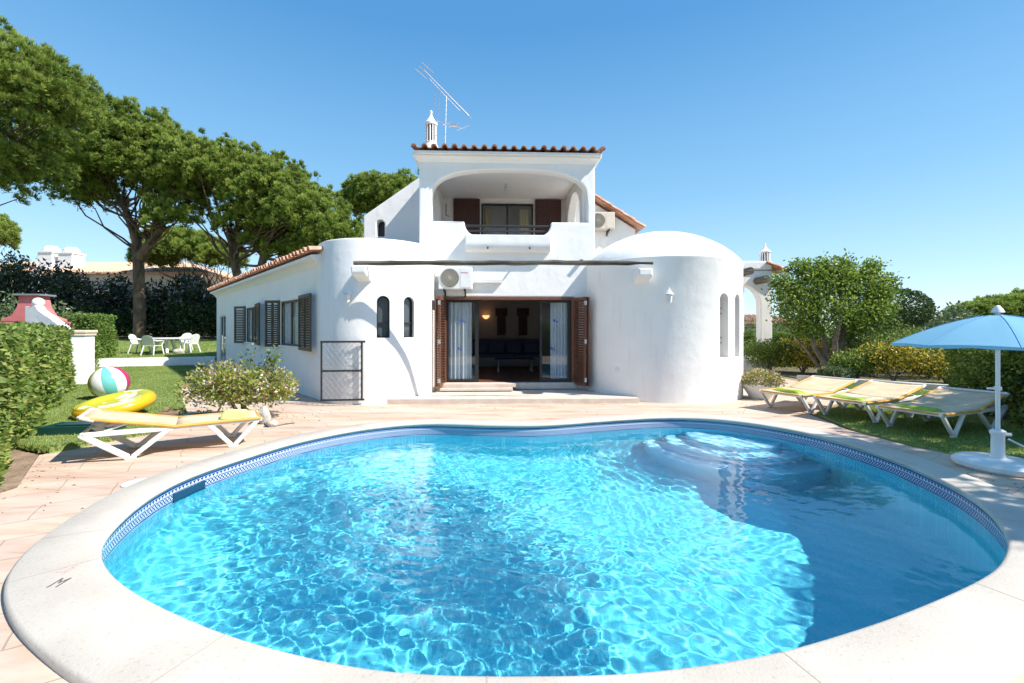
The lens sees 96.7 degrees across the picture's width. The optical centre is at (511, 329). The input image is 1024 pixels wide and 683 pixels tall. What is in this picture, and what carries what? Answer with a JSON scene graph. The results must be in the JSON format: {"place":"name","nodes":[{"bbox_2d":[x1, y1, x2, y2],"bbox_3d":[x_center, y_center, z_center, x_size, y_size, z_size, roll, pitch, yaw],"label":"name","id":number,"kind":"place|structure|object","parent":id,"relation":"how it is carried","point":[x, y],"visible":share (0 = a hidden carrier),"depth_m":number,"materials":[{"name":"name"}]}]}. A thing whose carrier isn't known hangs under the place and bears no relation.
{"place":"outdoors","nodes":[
{"label":"outdoors","id":0,"kind":"place"},
{"bbox_2d":[0,449,37,492],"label":"soil bed","id":1,"kind":"object","parent":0,"point":[18,471],"visible":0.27,"depth_m":5.22,"materials":[{"name":"brown soil"}]},
{"bbox_2d":[13,438,47,452],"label":"grass","id":2,"kind":"structure","parent":1,"relation":"on","point":[27,446],"depth_m":5.94,"materials":[{"name":"green plant"}]},
{"bbox_2d":[0,294,70,326],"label":"barbecue","id":3,"kind":"object","parent":1,"relation":"on","point":[24,301],"visible":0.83,"depth_m":14.38,"materials":[{"name":"pink paint"}]},
{"bbox_2d":[0,320,77,486],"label":"clipped hedge","id":4,"kind":"object","parent":1,"relation":"on","point":[37,372],"visible":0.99,"depth_m":6.38,"materials":[{"name":"green plant"}]},
{"bbox_2d":[0,288,82,329],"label":"olive bush","id":5,"kind":"object","parent":1,"relation":"on","point":[11,304],"visible":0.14,"depth_m":17.56,"materials":[{"name":"green plant"}]},
{"bbox_2d":[25,298,97,383],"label":"garden wall","id":6,"kind":"structure","parent":1,"relation":"on","point":[83,352],"depth_m":12.81,"materials":[{"name":"white paint"}]},
{"bbox_2d":[15,365,203,453],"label":"lawn","id":7,"kind":"structure","parent":0,"point":[66,446],"depth_m":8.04,"materials":[{"name":"green plant"}]},
{"bbox_2d":[87,366,129,396],"bbox_3d":[-8.840,1.170,10.000,0.710,0.710,0.710,0,0,0],"label":"beach ball","id":8,"kind":"object","parent":7,"relation":"on","point":[103,381],"visible":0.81,"depth_m":9.77,"materials":[{"name":"multicoloured"}]},
{"bbox_2d":[71,389,156,420],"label":"ring","id":9,"kind":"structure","parent":7,"relation":"on","point":[133,400],"depth_m":7.95,"materials":[{"name":"yellow plastic"}]},
{"bbox_2d":[157,407,183,415],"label":"wood block","id":10,"kind":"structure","parent":7,"relation":"on","point":[171,411],"depth_m":7.89,"materials":[{"name":"brown wood"}]},
{"bbox_2d":[110,338,216,357],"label":"lawn","id":11,"kind":"structure","parent":0,"point":[200,339],"depth_m":23.28,"materials":[{"name":"green plant"}]},
{"bbox_2d":[0,14,117,205],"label":"pine tree","id":12,"kind":"object","parent":11,"relation":"on","point":[47,85],"visible":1,"depth_m":20.22,"materials":[{"name":"green plant"}]},
{"bbox_2d":[57,311,118,366],"bbox_3d":[-18.709,0.394,19.512,3.975,2.389,2.602,0,0,0],"label":"clipped hedge","id":13,"kind":"object","parent":11,"relation":"on","point":[103,324],"visible":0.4,"depth_m":18.97,"materials":[{"name":"green plant"}]},
{"bbox_2d":[74,302,132,333],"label":"evergreen shrub","id":14,"kind":"object","parent":11,"relation":"on","point":[121,322],"visible":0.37,"depth_m":31.44,"materials":[{"name":"green plant"}]},
{"bbox_2d":[14,94,212,340],"bbox_3d":[-26.094,-7.237,29.972,12.548,15.977,8.330,0,0,0],"label":"pine tree","id":15,"kind":"object","parent":11,"relation":"on","point":[111,154],"visible":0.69,"depth_m":28.79,"materials":[{"name":"green plant"}]},
{"bbox_2d":[127,334,150,353],"bbox_3d":[-17.924,0.693,21.897,0.698,0.927,0.674,0,0,-8],"label":"garden chair","id":16,"kind":"object","parent":11,"relation":"on","point":[133,339],"visible":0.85,"depth_m":21.73,"materials":[{"name":"white plastic"}]},
{"bbox_2d":[140,335,163,355],"bbox_3d":[-16.600,0.736,21.026,0.674,0.927,0.698,0,0,0],"label":"garden chair","id":17,"kind":"object","parent":11,"relation":"on","point":[147,340],"visible":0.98,"depth_m":20.77,"materials":[{"name":"white plastic"}]},
{"bbox_2d":[150,337,187,353],"bbox_3d":[-16.750,0.790,22.000,1.800,0.771,1.800,0,0,0],"label":"garden table","id":18,"kind":"object","parent":11,"relation":"on","point":[166,343],"visible":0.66,"depth_m":21.75,"materials":[{"name":"white plastic"}]},
{"bbox_2d":[172,333,192,350],"bbox_3d":[-16.600,0.641,22.974,0.674,0.927,0.698,0,0,0],"label":"garden chair","id":19,"kind":"object","parent":11,"relation":"on","point":[187,335],"visible":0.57,"depth_m":23.18,"materials":[{"name":"white plastic"}]},
{"bbox_2d":[162,301,216,338],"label":"evergreen shrub","id":20,"kind":"object","parent":11,"relation":"on","point":[201,320],"visible":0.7,"depth_m":31.18,"materials":[{"name":"green plant"}]},
{"bbox_2d":[179,334,200,352],"bbox_3d":[-15.626,0.683,22.097,0.698,0.927,0.674,0,0,6],"label":"garden chair","id":21,"kind":"object","parent":11,"relation":"on","point":[194,338],"visible":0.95,"depth_m":22.02,"materials":[{"name":"white plastic"}]},
{"bbox_2d":[135,127,363,276],"bbox_3d":[-16.745,-5.996,30.333,14.355,13.527,8.484,0,0,0],"label":"pine tree","id":22,"kind":"object","parent":11,"relation":"on","point":[269,205],"visible":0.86,"depth_m":28.47,"materials":[{"name":"green plant"}]},
{"bbox_2d":[115,336,216,337],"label":"terrain","id":23,"kind":"structure","parent":0,"point":[166,336],"depth_m":35.14,"materials":[{"name":"green plant"}]},
{"bbox_2d":[0,213,23,253],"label":"pine tree","id":24,"kind":"object","parent":23,"relation":"on","point":[10,230],"visible":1,"depth_m":52.75,"materials":[{"name":"green plant"}]},
{"bbox_2d":[0,248,74,310],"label":"evergreen shrub","id":25,"kind":"object","parent":23,"relation":"on","point":[39,281],"visible":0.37,"depth_m":32.99,"materials":[{"name":"green plant"}]},
{"bbox_2d":[45,265,132,327],"bbox_3d":[-30.511,-1.945,33.480,6.220,5.353,5.065,0,0,0],"label":"evergreen shrub","id":26,"kind":"object","parent":23,"relation":"on","point":[79,298],"visible":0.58,"depth_m":32.47,"materials":[{"name":"green plant"}]},
{"bbox_2d":[0,246,232,294],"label":"neighbour house","id":27,"kind":"structure","parent":23,"relation":"on","point":[74,257],"depth_m":47.08,"materials":[{"name":"tile"}]},
{"bbox_2d":[86,296,216,336],"bbox_3d":[-35.003,-1.025,37.765,50.687,4.076,2.337,0,0,0],"label":"evergreen hedge","id":28,"kind":"object","parent":23,"relation":"on","point":[153,332],"depth_m":37.30,"materials":[{"name":"green plant"}]},
{"bbox_2d":[109,271,208,336],"bbox_3d":[-25.895,-1.887,33.979,6.264,5.236,5.260,0,0,21],"label":"evergreen shrub","id":29,"kind":"object","parent":23,"relation":"on","point":[154,306],"visible":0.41,"depth_m":32.95,"materials":[{"name":"green plant"}]},
{"bbox_2d":[124,223,250,291],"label":"pine tree","id":30,"kind":"object","parent":23,"relation":"on","point":[176,246],"visible":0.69,"depth_m":43.51,"materials":[{"name":"green plant"}]},
{"bbox_2d":[161,280,216,336],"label":"evergreen shrub","id":31,"kind":"object","parent":23,"relation":"on","point":[194,296],"visible":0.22,"depth_m":32.14,"materials":[{"name":"green plant"}]},
{"bbox_2d":[333,167,418,220],"bbox_3d":[-10.041,-5.944,35.987,8.188,13.331,6.182,0,0,0],"label":"pine tree","id":32,"kind":"object","parent":23,"relation":"on","point":[363,192],"visible":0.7,"depth_m":34.07,"materials":[{"name":"green plant"}]},
{"bbox_2d":[20,332,888,455],"bbox_3d":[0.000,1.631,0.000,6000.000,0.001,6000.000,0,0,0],"label":"ground","id":33,"kind":"structure","parent":0,"point":[815,414],"depth_m":8.52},
{"bbox_2d":[95,356,214,366],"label":"garden kerb","id":34,"kind":"structure","parent":33,"relation":"on","point":[154,361],"depth_m":19.32,"materials":[{"name":"white paint"}]},
{"bbox_2d":[772,347,950,383],"bbox_3d":[34.650,1.609,28.250,50.700,0.030,33.500,0,0,0],"label":"garden bed","id":35,"kind":"object","parent":33,"relation":"on","point":[792,372],"depth_m":15.73,"materials":[{"name":"soil"}]},
{"bbox_2d":[743,336,793,370],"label":"garden bush","id":36,"kind":"object","parent":35,"relation":"on","point":[764,351],"visible":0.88,"depth_m":16.73,"materials":[{"name":"green plant"}]},
{"bbox_2d":[743,329,829,366],"bbox_3d":[10.740,0.826,19.947,5.838,1.738,1.481,0,0,0],"label":"clipped hedge","id":37,"kind":"object","parent":35,"relation":"on","point":[750,335],"visible":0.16,"depth_m":19.49,"materials":[{"name":"green plant"}]},
{"bbox_2d":[753,322,831,349],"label":"garden bush","id":38,"kind":"object","parent":35,"relation":"on","point":[774,328],"visible":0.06,"depth_m":23.13,"materials":[{"name":"green plant"}]},
{"bbox_2d":[769,335,830,372],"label":"flowering bush","id":39,"kind":"object","parent":35,"relation":"on","point":[798,356],"visible":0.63,"depth_m":16.39,"materials":[{"name":"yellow plant"}]},
{"bbox_2d":[760,248,909,367],"bbox_3d":[10.920,-0.561,15.580,4.737,4.452,2.541,0,0,0],"label":"orange tree","id":40,"kind":"object","parent":35,"relation":"on","point":[847,284],"visible":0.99,"depth_m":15.33,"materials":[{"name":"green plant"}]},
{"bbox_2d":[815,364,856,378],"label":"garden bush","id":41,"kind":"object","parent":35,"relation":"on","point":[832,371],"visible":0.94,"depth_m":13.53,"materials":[{"name":"green plant"}]},
{"bbox_2d":[824,345,884,378],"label":"garden bush","id":42,"kind":"object","parent":35,"relation":"on","point":[853,360],"visible":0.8,"depth_m":13.81,"materials":[{"name":"green plant"}]},
{"bbox_2d":[828,331,895,374],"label":"garden bush","id":43,"kind":"object","parent":35,"relation":"on","point":[855,344],"visible":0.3,"depth_m":15.46,"materials":[{"name":"green plant"}]},
{"bbox_2d":[852,322,925,348],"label":"garden bush","id":44,"kind":"object","parent":35,"relation":"on","point":[884,331],"visible":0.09,"depth_m":20.33,"materials":[{"name":"green plant"}]},
{"bbox_2d":[856,339,932,380],"bbox_3d":[11.424,0.926,13.606,2.015,1.411,1.565,0,0,0],"label":"flowering bush","id":45,"kind":"object","parent":35,"relation":"on","point":[897,357],"visible":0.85,"depth_m":13.27,"materials":[{"name":"yellow plant"}]},
{"bbox_2d":[847,301,944,337],"bbox_3d":[20.743,-0.150,24.469,4.590,3.567,4.218,0,0,0],"label":"oleander bush","id":46,"kind":"object","parent":35,"relation":"on","point":[930,323],"visible":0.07,"depth_m":23.30,"materials":[{"name":"green plant"}]},
{"bbox_2d":[860,288,936,330],"bbox_3d":[17.696,-0.175,21.017,2.864,3.549,2.733,0,0,0],"label":"topiary tree","id":47,"kind":"object","parent":35,"relation":"on","point":[928,308],"visible":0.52,"depth_m":20.08,"materials":[{"name":"green plant"}]},
{"bbox_2d":[882,322,923,372],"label":"garden bush","id":48,"kind":"object","parent":35,"relation":"on","point":[895,336],"visible":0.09,"depth_m":16.90,"materials":[{"name":"green plant"}]},
{"bbox_2d":[897,330,943,377],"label":"garden bush","id":49,"kind":"object","parent":35,"relation":"on","point":[929,351],"visible":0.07,"depth_m":14.57,"materials":[{"name":"green plant"}]},
{"bbox_2d":[905,348,953,383],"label":"flowering bush","id":50,"kind":"object","parent":35,"relation":"on","point":[937,365],"visible":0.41,"depth_m":13.08,"materials":[{"name":"yellow plant"}]},
{"bbox_2d":[909,300,978,328],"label":"oleander bush","id":51,"kind":"object","parent":35,"relation":"on","point":[948,317],"visible":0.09,"depth_m":24.61,"materials":[{"name":"green plant"}]},
{"bbox_2d":[797,375,948,389],"bbox_3d":[10.268,1.530,12.889,0.307,0.180,3.920,0,0,-44],"label":"kerb stone","id":52,"kind":"object","parent":33,"relation":"on","point":[930,386],"visible":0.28,"depth_m":12.34,"materials":[{"name":"white stone"}]},
{"bbox_2d":[941,287,1023,319],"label":"pine tree","id":53,"kind":"object","parent":33,"relation":"on","point":[1011,302],"visible":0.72,"depth_m":46.28,"materials":[{"name":"green plant"}]},
{"bbox_2d":[0,365,1023,682],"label":"terrace paving","id":54,"kind":"structure","parent":0,"point":[40,505],"depth_m":6.07,"materials":[{"name":"beige stone"}]},
{"bbox_2d":[38,426,155,452],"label":"grass","id":55,"kind":"structure","parent":54,"relation":"on","point":[44,449],"depth_m":6.09,"materials":[{"name":"green plant"}]},
{"bbox_2d":[76,408,261,459],"bbox_3d":[-4.490,1.309,6.141,1.917,0.582,0.744,0,0,-34],"label":"sun lounger","id":56,"kind":"object","parent":54,"relation":"on","point":[164,424],"visible":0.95,"depth_m":5.94,"materials":[{"name":"yellow fabric"}]},
{"bbox_2d":[172,412,219,415],"bbox_3d":[-5.439,1.505,7.943,0.920,0.030,0.500,0,0,-10],"label":"valve cover","id":57,"kind":"object","parent":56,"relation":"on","point":[184,414],"visible":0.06,"depth_m":8.06,"materials":[{"name":"green"}]},
{"bbox_2d":[220,409,248,418],"bbox_3d":[-3.952,1.192,6.503,0.354,0.112,0.281,0,0,-19],"label":"towel","id":58,"kind":"object","parent":56,"relation":"on","point":[232,413],"visible":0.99,"depth_m":6.42,"materials":[{"name":"yellow fabric"}]},
{"bbox_2d":[173,356,300,412],"bbox_3d":[-4.902,1.054,8.205,2.180,1.160,1.570,0,0,0],"label":"lantana bush","id":59,"kind":"object","parent":54,"relation":"on","point":[228,386],"visible":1,"depth_m":7.94,"materials":[{"name":"green plant"}]},
{"bbox_2d":[238,343,283,389],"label":"leafy branch","id":60,"kind":"object","parent":59,"relation":"attached to","point":[273,361],"visible":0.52,"depth_m":8.31,"materials":[{"name":"green plant"}]},
{"bbox_2d":[258,406,270,423],"bbox_3d":[-4.220,1.478,7.748,0.240,0.363,0.226,0,0,0],"label":"rock","id":61,"kind":"object","parent":54,"relation":"on","point":[264,413],"visible":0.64,"depth_m":7.68,"materials":[{"name":"stone"}]},
{"bbox_2d":[207,110,786,404],"bbox_3d":[-1.191,-2.135,16.277,24.216,7.469,13.923,0,0,-3],"label":"villa","id":62,"kind":"object","parent":54,"relation":"on","point":[685,346],"visible":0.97,"depth_m":10.98,"materials":[{"name":"white paint"}]},
{"bbox_2d":[220,315,225,365],"bbox_3d":[-12.058,0.475,19.058,0.040,2.130,1.400,0,0,-41],"label":"glazed door","id":63,"kind":"structure","parent":62,"relation":"in","point":[221,316],"depth_m":19.05,"materials":[{"name":"white paint"}]},
{"bbox_2d":[247,307,256,341],"bbox_3d":[-8.638,-0.150,15.177,0.040,1.160,1.550,0,0,-41],"label":"window frame","id":64,"kind":"structure","parent":62,"relation":"in","point":[252,308],"depth_m":15.34,"materials":[{"name":"green paint"}]},
{"bbox_2d":[281,299,300,346],"bbox_3d":[-5.746,-0.165,11.896,0.040,1.190,1.800,0,0,-41],"label":"window frame","id":65,"kind":"structure","parent":62,"relation":"in","point":[290,301],"depth_m":12.24,"materials":[{"name":"green paint"}]},
{"bbox_2d":[285,301,300,343],"bbox_3d":[-5.697,-0.155,11.938,0.049,1.110,1.700,0,0,-41],"label":"curtain","id":66,"kind":"object","parent":62,"relation":"hanging from","point":[288,323],"visible":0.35,"depth_m":12.21,"materials":[{"name":"white fabric"}]},
{"bbox_2d":[320,341,364,400],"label":"gate","id":67,"kind":"structure","parent":62,"relation":"attached to","point":[344,371],"depth_m":9.54,"materials":[{"name":"black metal"}]},
{"bbox_2d":[342,287,351,302],"bbox_3d":[-3.449,-0.720,9.545,0.200,0.360,0.234,0,0,9],"label":"wall lamp","id":68,"kind":"object","parent":62,"relation":"attached to","point":[347,293],"visible":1,"depth_m":9.48,"materials":[{"name":"white metal"}]},
{"bbox_2d":[379,222,384,236],"bbox_3d":[-4.243,-3.150,14.488,0.400,0.700,0.020,0,0,-2],"label":"arched window","id":69,"kind":"structure","parent":62,"relation":"in","point":[381,225],"depth_m":14.48,"materials":[{"name":"black glass"}]},
{"bbox_2d":[377,296,389,337],"bbox_3d":[-2.781,-0.270,9.817,0.270,0.900,0.045,0,0,-21],"label":"arched window","id":70,"kind":"structure","parent":62,"relation":"in","point":[383,304],"depth_m":9.82,"materials":[{"name":"black glass"}]},
{"bbox_2d":[404,297,412,337],"bbox_3d":[-2.334,-0.270,10.104,0.045,0.900,0.270,0,0,45],"label":"arched window","id":71,"kind":"structure","parent":62,"relation":"in","point":[408,305],"depth_m":10.14,"materials":[{"name":"black glass"}]},
{"bbox_2d":[415,62,470,142],"bbox_3d":[-1.818,-5.819,12.200,1.450,2.541,0.566,0,0,0],"label":"tv antenna","id":72,"kind":"object","parent":62,"relation":"on","point":[453,125],"visible":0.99,"depth_m":12.19,"materials":[{"name":"silver metal"}]},
{"bbox_2d":[439,267,472,296],"bbox_3d":[-1.359,-1.150,11.011,0.800,0.700,0.340,0,0,-2],"label":"air conditioner","id":73,"kind":"object","parent":62,"relation":"attached to","point":[455,278],"visible":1,"depth_m":10.88,"materials":[{"name":"white paint"}]},
{"bbox_2d":[449,303,471,378],"bbox_3d":[-1.307,0.290,11.442,0.600,1.980,0.086,0,0,-3],"label":"curtain","id":74,"kind":"object","parent":62,"relation":"hanging from","point":[460,361],"visible":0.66,"depth_m":11.44,"materials":[{"name":"white fabric"}]},
{"bbox_2d":[446,300,478,381],"bbox_3d":[-1.236,0.293,11.361,0.800,2.045,0.050,0,0,-3],"label":"sliding door","id":75,"kind":"structure","parent":62,"relation":"in","point":[476,302],"depth_m":11.35,"materials":[{"name":"black metal"}]},
{"bbox_2d":[484,209,488,234],"bbox_3d":[-0.822,-2.960,14.763,0.138,1.880,0.068,0,0,12],"label":"curtain","id":76,"kind":"object","parent":62,"relation":"hanging from","point":[486,216],"visible":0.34,"depth_m":14.77,"materials":[{"name":"yellow fabric"}]},
{"bbox_2d":[472,279,501,283],"bbox_3d":[-0.624,-1.169,11.224,0.758,0.122,0.164,0,0,-9],"label":"pipe cover","id":77,"kind":"object","parent":62,"relation":"attached to","point":[487,281],"visible":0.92,"depth_m":11.18,"materials":[{"name":"white paint"}]},
{"bbox_2d":[495,308,506,334],"bbox_3d":[-0.391,-0.280,16.818,0.440,1.000,0.100,0,0,-3],"label":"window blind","id":78,"kind":"object","parent":62,"relation":"attached to","point":[501,314],"depth_m":16.82,"materials":[{"name":"brown wood"}]},
{"bbox_2d":[353,260,652,265],"bbox_3d":[-0.180,-1.365,9.330,6.124,0.116,0.149,0,0,0],"label":"retractable awning","id":79,"kind":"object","parent":62,"relation":"on","point":[500,262],"depth_m":9.30,"materials":[{"name":"metal"}]},
{"bbox_2d":[472,339,539,366],"bbox_3d":[-0.267,0.825,16.263,2.600,0.950,1.060,0,0,-3],"label":"sofa","id":80,"kind":"object","parent":62,"relation":"on","point":[490,350],"visible":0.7,"depth_m":16.29,"materials":[{"name":"blue fabric"}]},
{"bbox_2d":[483,209,530,234],"bbox_3d":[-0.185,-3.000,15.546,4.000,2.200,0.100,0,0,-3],"label":"window","id":81,"kind":"structure","parent":62,"relation":"in","point":[497,216],"depth_m":15.49,"materials":[{"name":"grey"}]},
{"bbox_2d":[481,203,532,234],"bbox_3d":[-0.151,-2.980,14.526,1.660,2.040,0.060,0,0,-3],"label":"balcony door","id":82,"kind":"structure","parent":62,"relation":"in","point":[483,204],"depth_m":14.49,"materials":[{"name":"black metal"}]},
{"bbox_2d":[495,358,534,370],"bbox_3d":[0.085,1.117,14.507,1.250,0.395,0.600,0,0,-3],"label":"coffee table","id":83,"kind":"object","parent":62,"relation":"on","point":[530,368],"visible":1,"depth_m":14.32,"materials":[{"name":"brown wood"}]},
{"bbox_2d":[517,308,528,334],"bbox_3d":[0.408,-0.280,16.853,0.440,1.000,0.100,0,0,-3],"label":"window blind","id":84,"kind":"object","parent":62,"relation":"attached to","point":[522,313],"depth_m":16.86,"materials":[{"name":"brown wood"}]},
{"bbox_2d":[520,209,528,234],"bbox_3d":[0.397,-2.960,14.818,0.300,1.880,0.088,0,0,0],"label":"curtain","id":85,"kind":"object","parent":62,"relation":"hanging from","point":[524,216],"visible":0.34,"depth_m":14.81,"materials":[{"name":"beige fabric"}]},
{"bbox_2d":[540,300,570,381],"bbox_3d":[1.089,0.293,11.463,0.790,2.045,0.050,0,0,-2],"label":"sliding door","id":86,"kind":"structure","parent":62,"relation":"in","point":[568,379],"depth_m":11.45,"materials":[{"name":"black metal"}]},
{"bbox_2d":[550,303,566,378],"bbox_3d":[1.210,0.290,11.552,0.480,1.980,0.086,0,0,-3],"label":"curtain","id":87,"kind":"object","parent":62,"relation":"hanging from","point":[558,344],"visible":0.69,"depth_m":11.56,"materials":[{"name":"white fabric"}]},
{"bbox_2d":[595,212,614,235],"bbox_3d":[2.802,-3.310,14.305,0.800,0.700,0.340,0,0,-2],"label":"air conditioner","id":88,"kind":"object","parent":62,"relation":"attached to","point":[604,221],"visible":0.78,"depth_m":14.18,"materials":[{"name":"beige"}]},
{"bbox_2d":[664,288,673,303],"bbox_3d":[3.351,-0.720,9.732,0.200,0.360,0.234,0,0,12],"label":"wall lamp","id":89,"kind":"object","parent":62,"relation":"attached to","point":[668,294],"visible":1,"depth_m":9.67,"materials":[{"name":"white paint"}]},
{"bbox_2d":[2,403,1017,512],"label":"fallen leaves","id":90,"kind":"object","parent":54,"relation":"on","point":[318,420],"visible":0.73,"depth_m":5.23,"materials":[{"name":"brown plant"}]},
{"bbox_2d":[387,389,638,403],"bbox_3d":[-0.100,1.550,10.625,5.700,0.120,1.749,0,0,0],"label":"terrace step","id":91,"kind":"object","parent":54,"relation":"on","point":[546,396],"visible":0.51,"depth_m":9.96,"materials":[{"name":"beige stone"}]},
{"bbox_2d":[740,367,787,399],"bbox_3d":[5.751,1.236,10.561,1.117,0.729,1.086,0,0,0],"label":"flower bowl","id":92,"kind":"object","parent":54,"relation":"on","point":[753,381],"visible":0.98,"depth_m":10.34,"materials":[{"name":"white paint"}]},
{"bbox_2d":[758,375,857,413],"bbox_3d":[6.027,1.305,9.272,1.918,0.582,0.908,0,0,-27],"label":"sun lounger","id":93,"kind":"object","parent":54,"relation":"on","point":[810,386],"visible":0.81,"depth_m":9.29,"materials":[{"name":"beige fabric"}]},
{"bbox_2d":[772,388,806,393],"bbox_3d":[5.483,1.207,9.016,0.259,0.061,0.644,0,0,-15],"label":"towel","id":94,"kind":"object","parent":93,"relation":"on","point":[793,391],"visible":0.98,"depth_m":8.91,"materials":[{"name":"fabric"}]},
{"bbox_2d":[891,305,1023,477],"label":"parasol","id":95,"kind":"object","parent":54,"relation":"on","point":[997,331],"visible":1,"depth_m":5.11,"materials":[{"name":"blue fabric"}]},
{"bbox_2d":[0,0,1023,329],"label":"sky","id":96,"kind":"structure","parent":0,"point":[893,130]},
{"bbox_2d":[3,413,1023,682],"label":"swimming pool","id":97,"kind":"structure","parent":0,"point":[75,611],"depth_m":2.46,"materials":[{"name":"beige tile"}]},
{"bbox_2d":[120,478,145,487],"bbox_3d":[-3.882,1.597,4.729,0.280,0.026,0.280,0,0,0],"label":"skimmer lid","id":98,"kind":"object","parent":97,"relation":"on","point":[126,484],"visible":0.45,"depth_m":4.71,"materials":[{"name":"white paint"}]},
{"bbox_2d":[103,428,1005,675],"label":"pool water","id":99,"kind":"structure","parent":97,"relation":"in","point":[631,551],"depth_m":3.57,"materials":[{"name":"blue liquid"}]},
{"bbox_2d":[744,314,797,332],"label":"neighbour house","id":100,"kind":"structure","parent":0,"point":[746,317],"depth_m":31.00,"materials":[{"name":"paint"}]},
{"bbox_2d":[817,384,1023,457],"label":"side lawn","id":101,"kind":"structure","parent":0,"point":[887,438],"depth_m":6.95,"materials":[{"name":"green plant"}]},
{"bbox_2d":[812,379,926,422],"bbox_3d":[6.522,1.289,8.312,1.918,0.582,0.908,0,0,-25],"label":"sun lounger","id":102,"kind":"object","parent":101,"relation":"on","point":[882,391],"visible":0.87,"depth_m":8.33,"materials":[{"name":"beige fabric"}]},
{"bbox_2d":[831,394,868,400],"bbox_3d":[5.970,1.207,8.077,0.259,0.062,0.644,0,0,-13],"label":"towel","id":103,"kind":"object","parent":102,"relation":"on","point":[848,397],"visible":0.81,"depth_m":7.99,"materials":[{"name":"fabric"}]},
{"bbox_2d":[874,386,1009,437],"bbox_3d":[6.835,1.289,7.243,1.918,0.582,0.908,0,0,-23],"label":"sun lounger","id":104,"kind":"object","parent":101,"relation":"on","point":[961,403],"visible":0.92,"depth_m":7.24,"materials":[{"name":"beige fabric"}]},
{"bbox_2d":[894,404,944,411],"bbox_3d":[6.275,1.208,7.027,0.259,0.061,0.645,0,0,-11],"label":"towel","id":105,"kind":"object","parent":104,"relation":"on","point":[923,408],"visible":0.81,"depth_m":6.95,"materials":[{"name":"green fabric"}]},
{"bbox_2d":[940,346,1023,427],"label":"informal hedge","id":106,"kind":"object","parent":101,"relation":"on","point":[974,368],"visible":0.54,"depth_m":7.96,"materials":[{"name":"green plant"}]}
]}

